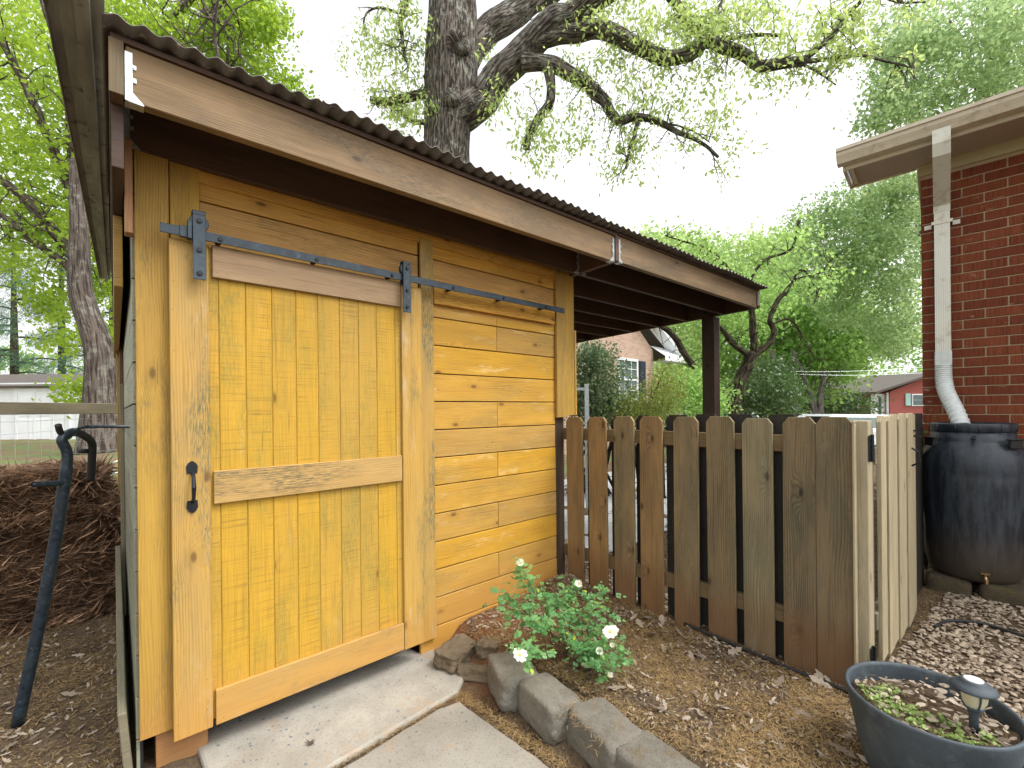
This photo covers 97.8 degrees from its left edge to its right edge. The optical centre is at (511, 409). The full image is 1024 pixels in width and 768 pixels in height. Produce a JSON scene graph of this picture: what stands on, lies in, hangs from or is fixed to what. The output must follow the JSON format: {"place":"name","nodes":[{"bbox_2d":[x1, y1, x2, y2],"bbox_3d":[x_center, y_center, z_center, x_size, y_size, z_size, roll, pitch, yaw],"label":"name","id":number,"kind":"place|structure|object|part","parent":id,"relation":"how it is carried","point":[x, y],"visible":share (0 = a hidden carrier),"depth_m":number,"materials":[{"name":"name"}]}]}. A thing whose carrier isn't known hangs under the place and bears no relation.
{"place":"outdoors","nodes":[
{"label":"outdoors","id":0,"kind":"place"},
{"bbox_2d":[197,648,463,767],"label":"path","id":1,"kind":"structure","parent":0,"point":[341,718],"depth_m":2.13,"materials":[{"name":"concrete"}]},
{"bbox_2d":[34,583,856,767],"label":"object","id":2,"kind":"structure","parent":0,"point":[60,759],"depth_m":2.12,"materials":[{"name":"brown plant"}]},
{"bbox_2d":[343,702,548,767],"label":"path","id":3,"kind":"structure","parent":0,"point":[458,735],"depth_m":1.94,"materials":[{"name":"concrete"}]},
{"bbox_2d":[0,0,1022,399],"label":"sky","id":4,"kind":"structure","parent":0,"point":[803,142],"materials":[{"name":"white"}]},
{"bbox_2d":[0,411,1023,767],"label":"ground","id":5,"kind":"structure","parent":0,"point":[56,741],"depth_m":2.25,"materials":[{"name":"soil"}]},
{"bbox_2d":[0,374,82,439],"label":"white garage","id":6,"kind":"structure","parent":5,"relation":"on","point":[19,388],"depth_m":21.94,"materials":[{"name":"paint"}]},
{"bbox_2d":[18,391,51,439],"bbox_3d":[-23.435,0.374,21.948,1.699,2.570,0.065,-1,0,0],"label":"door","id":7,"kind":"structure","parent":6,"relation":"in","point":[24,428],"depth_m":21.91,"materials":[{"name":"white paint"}]},
{"bbox_2d":[0,236,82,373],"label":"pine tree","id":8,"kind":"object","parent":5,"relation":"on","point":[13,351],"visible":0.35,"depth_m":29.80,"materials":[{"name":"green plant"}]},
{"bbox_2d":[0,228,100,373],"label":"pine tree","id":9,"kind":"object","parent":5,"relation":"on","point":[62,368],"visible":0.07,"depth_m":32.61,"materials":[{"name":"green plant"}]},
{"bbox_2d":[0,402,116,474],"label":"wire fence","id":10,"kind":"object","parent":5,"relation":"on","point":[18,408],"visible":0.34,"depth_m":4.06,"materials":[{"name":"grey metal"}]},
{"bbox_2d":[0,614,122,767],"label":"pine straw","id":11,"kind":"object","parent":5,"relation":"on","point":[74,684],"visible":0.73,"depth_m":2.38,"materials":[{"name":"brown plant"}]},
{"bbox_2d":[0,541,125,641],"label":"straw bale","id":12,"kind":"object","parent":5,"relation":"on","point":[80,597],"visible":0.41,"depth_m":3.12},
{"bbox_2d":[0,481,120,582],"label":"straw bale","id":13,"kind":"object","parent":12,"relation":"on","point":[82,534],"visible":0.56,"depth_m":3.17},
{"bbox_2d":[0,453,120,530],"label":"straw bale","id":14,"kind":"object","parent":13,"relation":"on","point":[17,490],"visible":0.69,"depth_m":3.17},
{"bbox_2d":[20,258,113,373],"bbox_3d":[-28.087,-5.520,31.790,8.378,14.551,8.588,-1,0,13],"label":"pine tree","id":15,"kind":"object","parent":5,"relation":"on","point":[78,359],"visible":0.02,"depth_m":29.90,"materials":[{"name":"green plant"}]},
{"bbox_2d":[10,423,128,727],"bbox_3d":[-2.209,0.768,2.216,0.604,1.439,0.371,-1,0,32],"label":"tube frame","id":16,"kind":"object","parent":5,"relation":"on","point":[43,602],"visible":0.87,"depth_m":2.13,"materials":[{"name":"black metal"}]},
{"bbox_2d":[119,384,125,613],"bbox_3d":[-2.855,0.666,3.277,0.024,1.707,0.040,-1,0,-42],"label":"fence stake","id":17,"kind":"object","parent":5,"relation":"on","point":[122,462],"visible":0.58,"depth_m":3.26,"materials":[{"name":"black metal"}]},
{"bbox_2d":[0,0,319,454],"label":"maple tree","id":18,"kind":"object","parent":5,"relation":"on","point":[231,26],"visible":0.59,"depth_m":13.63,"materials":[{"name":"green plant"}]},
{"bbox_2d":[43,0,768,767],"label":"garden shed","id":19,"kind":"structure","parent":5,"relation":"on","point":[345,348],"depth_m":2.20,"materials":[{"name":"yellow wood"}]},
{"bbox_2d":[168,209,424,741],"bbox_3d":[-0.949,0.262,2.206,1.168,2.190,0.101,-1,0,-42],"label":"barn door","id":20,"kind":"structure","parent":19,"relation":"in","point":[296,413],"depth_m":2.12,"materials":[{"name":"yellow wood"}]},
{"bbox_2d":[0,607,866,767],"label":"leaf litter","id":21,"kind":"object","parent":5,"relation":"on","point":[814,678],"visible":0.81,"depth_m":2.19,"materials":[{"name":"brown plant"}]},
{"bbox_2d":[317,687,585,767],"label":"pine straw","id":22,"kind":"object","parent":5,"relation":"on","point":[492,716],"visible":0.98,"depth_m":2.04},
{"bbox_2d":[433,633,475,674],"bbox_3d":[-0.328,1.419,2.604,0.166,0.123,0.273,-1,0,29],"label":"rock","id":23,"kind":"object","parent":5,"relation":"on","point":[451,654],"visible":0.97,"depth_m":2.54,"materials":[{"name":"brown stone"}]},
{"bbox_2d":[0,275,922,416],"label":"woods","id":24,"kind":"object","parent":5,"relation":"on","point":[915,364],"visible":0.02,"depth_m":58.05,"materials":[{"name":"green plant"}]},
{"bbox_2d":[456,663,487,682],"bbox_3d":[-0.202,1.457,2.472,0.214,0.110,0.110,-1,0,12],"label":"rock","id":25,"kind":"object","parent":5,"relation":"on","point":[473,672],"visible":0.69,"depth_m":2.44,"materials":[{"name":"brown stone"}]},
{"bbox_2d":[474,636,500,659],"bbox_3d":[-0.117,1.412,2.651,0.167,0.129,0.206,-1,0,19],"label":"rock","id":26,"kind":"object","parent":5,"relation":"on","point":[485,646],"visible":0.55,"depth_m":2.58,"materials":[{"name":"brown stone"}]},
{"bbox_2d":[0,564,1023,767],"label":"leaf litter","id":27,"kind":"object","parent":5,"relation":"on","point":[97,714],"visible":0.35,"depth_m":2.35,"materials":[{"name":"brown plant"}]},
{"bbox_2d":[487,650,537,711],"bbox_3d":[0.003,1.405,2.334,0.226,0.171,0.306,-1,0,-19],"label":"edging block","id":28,"kind":"object","parent":5,"relation":"on","point":[506,673],"depth_m":2.24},
{"bbox_2d":[518,672,580,744],"bbox_3d":[0.175,1.403,2.118,0.194,0.171,0.309,-1,0,-34],"label":"edging block","id":29,"kind":"object","parent":5,"relation":"on","point":[543,697],"depth_m":2.05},
{"bbox_2d":[555,677,660,753],"bbox_3d":[0.386,1.325,1.921,0.374,0.017,0.609,-1,0,-42],"label":"pine straw","id":30,"kind":"object","parent":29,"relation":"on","point":[592,705],"visible":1,"depth_m":1.94,"materials":[{"name":"brown plant"}]},
{"bbox_2d":[482,556,634,682],"bbox_3d":[0.267,1.093,2.335,0.768,0.595,0.630,-1,0,-20],"label":"rose bush","id":31,"kind":"object","parent":5,"relation":"on","point":[542,627],"visible":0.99,"depth_m":2.34,"materials":[{"name":"green plant"}]},
{"bbox_2d":[564,384,588,508],"bbox_3d":[0.757,0.547,6.500,0.728,1.830,0.040,-1,0,0],"label":"metal trellis","id":32,"kind":"object","parent":5,"relation":"on","point":[586,390],"visible":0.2,"depth_m":6.48,"materials":[{"name":"white metal"}]},
{"bbox_2d":[566,697,641,767],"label":"edging block","id":33,"kind":"object","parent":5,"relation":"on","point":[600,715],"depth_m":1.87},
{"bbox_2d":[564,336,647,495],"bbox_3d":[1.549,0.075,7.640,1.763,2.799,1.887,-1,0,17],"label":"holly bush","id":34,"kind":"object","parent":5,"relation":"on","point":[591,358],"visible":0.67,"depth_m":7.27,"materials":[{"name":"green plant"}]},
{"bbox_2d":[328,0,949,196],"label":"oak tree","id":35,"kind":"object","parent":5,"relation":"on","point":[459,96],"visible":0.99,"depth_m":7.83,"materials":[{"name":"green plant"}]},
{"bbox_2d":[600,356,700,497],"bbox_3d":[2.316,0.275,7.553,2.342,2.376,1.706,-1,0,-42],"label":"nandina bush","id":36,"kind":"object","parent":5,"relation":"on","point":[659,409],"visible":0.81,"depth_m":7.18,"materials":[{"name":"green plant"}]},
{"bbox_2d":[616,730,699,767],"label":"edging block","id":37,"kind":"object","parent":5,"relation":"on","point":[646,749],"depth_m":1.71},
{"bbox_2d":[457,574,867,767],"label":"pine straw","id":38,"kind":"object","parent":5,"relation":"on","point":[764,714],"visible":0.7,"depth_m":2.06,"materials":[{"name":"brown plant"}]},
{"bbox_2d":[669,647,679,681],"bbox_3d":[0.840,1.311,2.315,0.009,0.018,0.323,-1,0,12],"label":"dead stick","id":39,"kind":"object","parent":38,"relation":"on","point":[674,663],"visible":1,"depth_m":2.30,"materials":[{"name":"brown wood"}]},
{"bbox_2d":[710,706,749,715],"bbox_3d":[0.950,1.310,1.953,0.158,0.017,0.019,-1,0,21],"label":"dead stick","id":40,"kind":"object","parent":38,"relation":"on","point":[729,707],"visible":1,"depth_m":1.96,"materials":[{"name":"brown wood"}]},
{"bbox_2d":[460,573,868,767],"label":"leaf litter","id":41,"kind":"object","parent":5,"relation":"on","point":[821,754],"visible":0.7,"depth_m":2.19,"materials":[{"name":"brown plant"}]},
{"bbox_2d":[659,358,749,416],"bbox_3d":[4.231,0.093,10.099,1.916,2.703,2.813,-1,0,20],"label":"light bush","id":42,"kind":"object","parent":5,"relation":"on","point":[696,408],"visible":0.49,"depth_m":9.54,"materials":[{"name":"green plant"}]},
{"bbox_2d":[553,414,873,687],"bbox_3d":[1.017,0.770,2.845,0.143,1.480,1.998,-1,0,-43],"label":"picket fence","id":43,"kind":"object","parent":5,"relation":"on","point":[770,535],"visible":0.88,"depth_m":2.54,"materials":[{"name":"brown wood"}]},
{"bbox_2d":[624,214,821,418],"bbox_3d":[11.956,-5.149,24.110,14.478,13.395,10.597,-1,0,-3],"label":"leafy tree","id":44,"kind":"object","parent":5,"relation":"on","point":[755,246],"visible":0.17,"depth_m":24.31,"materials":[{"name":"green plant"}]},
{"bbox_2d":[715,652,759,675],"bbox_3d":[1.163,1.308,2.311,0.014,0.019,0.249,-1,0,-30],"label":"dead stick","id":45,"kind":"object","parent":5,"relation":"on","point":[736,660],"visible":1,"depth_m":2.32,"materials":[{"name":"brown wood"}]},
{"bbox_2d":[653,208,865,415],"bbox_3d":[6.128,-1.650,11.764,4.954,6.524,5.226,-1,0,17],"label":"leafy tree","id":46,"kind":"object","parent":5,"relation":"on","point":[744,370],"visible":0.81,"depth_m":10.97,"materials":[{"name":"green plant"}]},
{"bbox_2d":[684,622,847,693],"bbox_3d":[1.348,1.315,2.370,0.064,0.033,0.939,-1,0,-36],"label":"irrigation hose","id":47,"kind":"object","parent":5,"relation":"on","point":[838,687],"visible":0.84,"depth_m":2.37,"materials":[{"name":"black rubber"}]},
{"bbox_2d":[722,350,823,417],"bbox_3d":[7.592,-0.265,13.418,4.522,3.355,3.027,-1,0,-42],"label":"evergreen bush","id":48,"kind":"object","parent":5,"relation":"on","point":[766,381],"visible":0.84,"depth_m":12.60,"materials":[{"name":"green plant"}]},
{"bbox_2d":[665,565,946,660],"bbox_3d":[2.224,1.362,3.239,2.344,0.136,1.374,-1,0,-42],"label":"pine straw","id":49,"kind":"object","parent":5,"relation":"on","point":[928,597],"visible":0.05,"depth_m":2.99,"materials":[{"name":"brown plant"}]},
{"bbox_2d":[718,265,921,416],"bbox_3d":[14.724,-3.021,22.723,13.563,9.129,7.631,-1,0,-29],"label":"leafy tree","id":50,"kind":"object","parent":5,"relation":"on","point":[849,358],"visible":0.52,"depth_m":20.33,"materials":[{"name":"green plant"}]},
{"bbox_2d":[798,414,887,444],"bbox_3d":[11.364,0.863,15.001,4.516,1.458,1.940,-1,0,-6],"label":"parked car","id":51,"kind":"object","parent":5,"relation":"on","point":[854,417],"visible":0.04,"depth_m":14.23,"materials":[{"name":"white metal"}]},
{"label":"side windows","id":52,"kind":"part","parent":51,"relation":"part of","materials":[{"name":"glass"}]},
{"bbox_2d":[766,171,922,364],"bbox_3d":[14.103,-4.317,18.182,10.688,11.702,5.317,-1,0,-42],"label":"leafy tree","id":53,"kind":"object","parent":5,"relation":"on","point":[877,244],"visible":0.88,"depth_m":16.50,"materials":[{"name":"green plant"}]},
{"bbox_2d":[798,383,893,414],"bbox_3d":[17.915,-0.131,24.632,9.382,2.889,4.196,-1,0,-25],"label":"hedge bush","id":54,"kind":"object","parent":5,"relation":"on","point":[848,406],"visible":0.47,"depth_m":23.52,"materials":[{"name":"green plant"}]},
{"bbox_2d":[835,372,923,414],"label":"red brick house","id":55,"kind":"structure","parent":5,"relation":"on","point":[904,391],"depth_m":42.00,"materials":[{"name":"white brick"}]},
{"bbox_2d":[911,394,923,405],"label":"window","id":56,"kind":"structure","parent":55,"relation":"in","point":[917,399],"depth_m":41.86,"materials":[{"name":"white paint"}]},
{"bbox_2d":[913,414,916,611],"bbox_3d":[2.651,0.748,3.002,0.078,1.430,0.088,-1,0,-42],"label":"fence post","id":57,"kind":"object","parent":5,"relation":"on","point":[915,522],"visible":0.18,"depth_m":2.97,"materials":[{"name":"brown wood"}]},
{"bbox_2d":[868,413,923,660],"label":"garden gate","id":58,"kind":"structure","parent":57,"relation":"attached to","point":[891,454],"depth_m":2.39,"materials":[{"name":"beige wood"}]},
{"bbox_2d":[914,413,923,597],"bbox_3d":[2.912,0.720,3.219,0.580,1.386,0.020,-1,0,-42],"label":"plank fence","id":59,"kind":"object","parent":5,"relation":"on","point":[919,510],"visible":0.43,"depth_m":3.27,"materials":[{"name":"brown wood"}]},
{"bbox_2d":[923,430,927,569],"bbox_3d":[3.557,0.744,3.873,0.672,1.413,0.467,-1,0,-42],"label":"corner bush","id":60,"kind":"object","parent":5,"relation":"on","point":[925,556],"visible":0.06,"depth_m":3.68,"materials":[{"name":"green plant"}]},
{"bbox_2d":[832,0,1023,140],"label":"leafy tree","id":61,"kind":"object","parent":5,"relation":"on","point":[998,72],"visible":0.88,"depth_m":12.73,"materials":[{"name":"green plant"}]},
{"bbox_2d":[836,86,1023,567],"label":"brick house","id":62,"kind":"structure","parent":5,"relation":"on","point":[966,162],"depth_m":3.47,"materials":[{"name":"red brick"}]},
{"bbox_2d":[836,582,1023,765],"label":"gravel","id":63,"kind":"structure","parent":5,"relation":"on","point":[978,666],"depth_m":2.54,"materials":[{"name":"beige gravel"}]},
{"bbox_2d":[933,619,1023,636],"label":"irrigation hose","id":64,"kind":"object","parent":63,"relation":"on","point":[938,624],"visible":1,"depth_m":2.75,"materials":[{"name":"black rubber"}]},
{"bbox_2d":[845,661,1023,767],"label":"planter","id":65,"kind":"object","parent":5,"relation":"on","point":[886,740],"visible":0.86,"depth_m":1.54,"materials":[{"name":"grey plastic"}]},
{"bbox_2d":[852,679,1020,746],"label":"potting soil","id":66,"kind":"structure","parent":65,"relation":"in","point":[906,699],"depth_m":1.64,"materials":[{"name":"brown soil"}]},
{"bbox_2d":[858,683,1003,746],"bbox_3d":[1.426,1.071,1.571,0.212,0.041,0.378,-1,0,-24],"label":"clover","id":67,"kind":"object","parent":66,"relation":"on","point":[988,736],"visible":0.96,"depth_m":1.56,"materials":[{"name":"green plant"}]},
{"bbox_2d":[855,674,1016,746],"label":"dry leaves","id":68,"kind":"object","parent":66,"relation":"on","point":[984,726],"visible":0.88,"depth_m":1.60,"materials":[{"name":"brown plant"}]},
{"bbox_2d":[949,674,999,733],"bbox_3d":[1.560,1.009,1.510,0.120,0.201,0.120,-1,0,-42],"label":"solar light","id":69,"kind":"object","parent":66,"relation":"on","point":[976,694],"visible":0.97,"depth_m":1.49,"materials":[{"name":"black plastic"}]},
{"bbox_2d":[925,568,971,597],"bbox_3d":[3.221,1.337,3.299,0.266,0.265,0.265,-1,0,-42],"label":"concrete block","id":70,"kind":"object","parent":5,"relation":"on","point":[938,581],"depth_m":3.22,"materials":[{"name":"grey concrete"}]},
{"bbox_2d":[978,583,1023,607],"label":"concrete block","id":71,"kind":"object","parent":5,"relation":"on","point":[1012,595],"depth_m":3.03,"materials":[{"name":"grey concrete"}]},
{"bbox_2d":[923,422,1023,584],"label":"rain barrel","id":72,"kind":"object","parent":71,"relation":"on","point":[973,489],"visible":0.98,"depth_m":3.10,"materials":[{"name":"black plastic"}]},
{"bbox_2d":[564,463,666,551],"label":"driveway","id":73,"kind":"structure","parent":0,"point":[609,518],"depth_m":6.27,"materials":[{"name":"concrete"}]},
{"bbox_2d":[563,328,686,454],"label":"neighbour house","id":74,"kind":"structure","parent":0,"point":[642,349],"depth_m":17.09,"materials":[{"name":"pink brick"}]},
{"bbox_2d":[617,357,638,400],"bbox_3d":[4.292,-1.109,16.513,1.300,1.570,0.065,-1,0,-42],"label":"window","id":75,"kind":"structure","parent":74,"relation":"in","point":[633,361],"depth_m":16.64,"materials":[{"name":"white paint"}]},
{"bbox_2d":[565,561,781,657],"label":"gravel","id":76,"kind":"structure","parent":0,"point":[666,595],"depth_m":3.45,"materials":[{"name":"gravel"}]},
{"bbox_2d":[791,367,917,371],"bbox_3d":[11.346,-1.350,15.000,5.372,0.144,0.006,-1,0,0],"label":"overhead wire","id":77,"kind":"object","parent":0,"point":[841,371],"visible":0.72,"depth_m":15.00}
]}

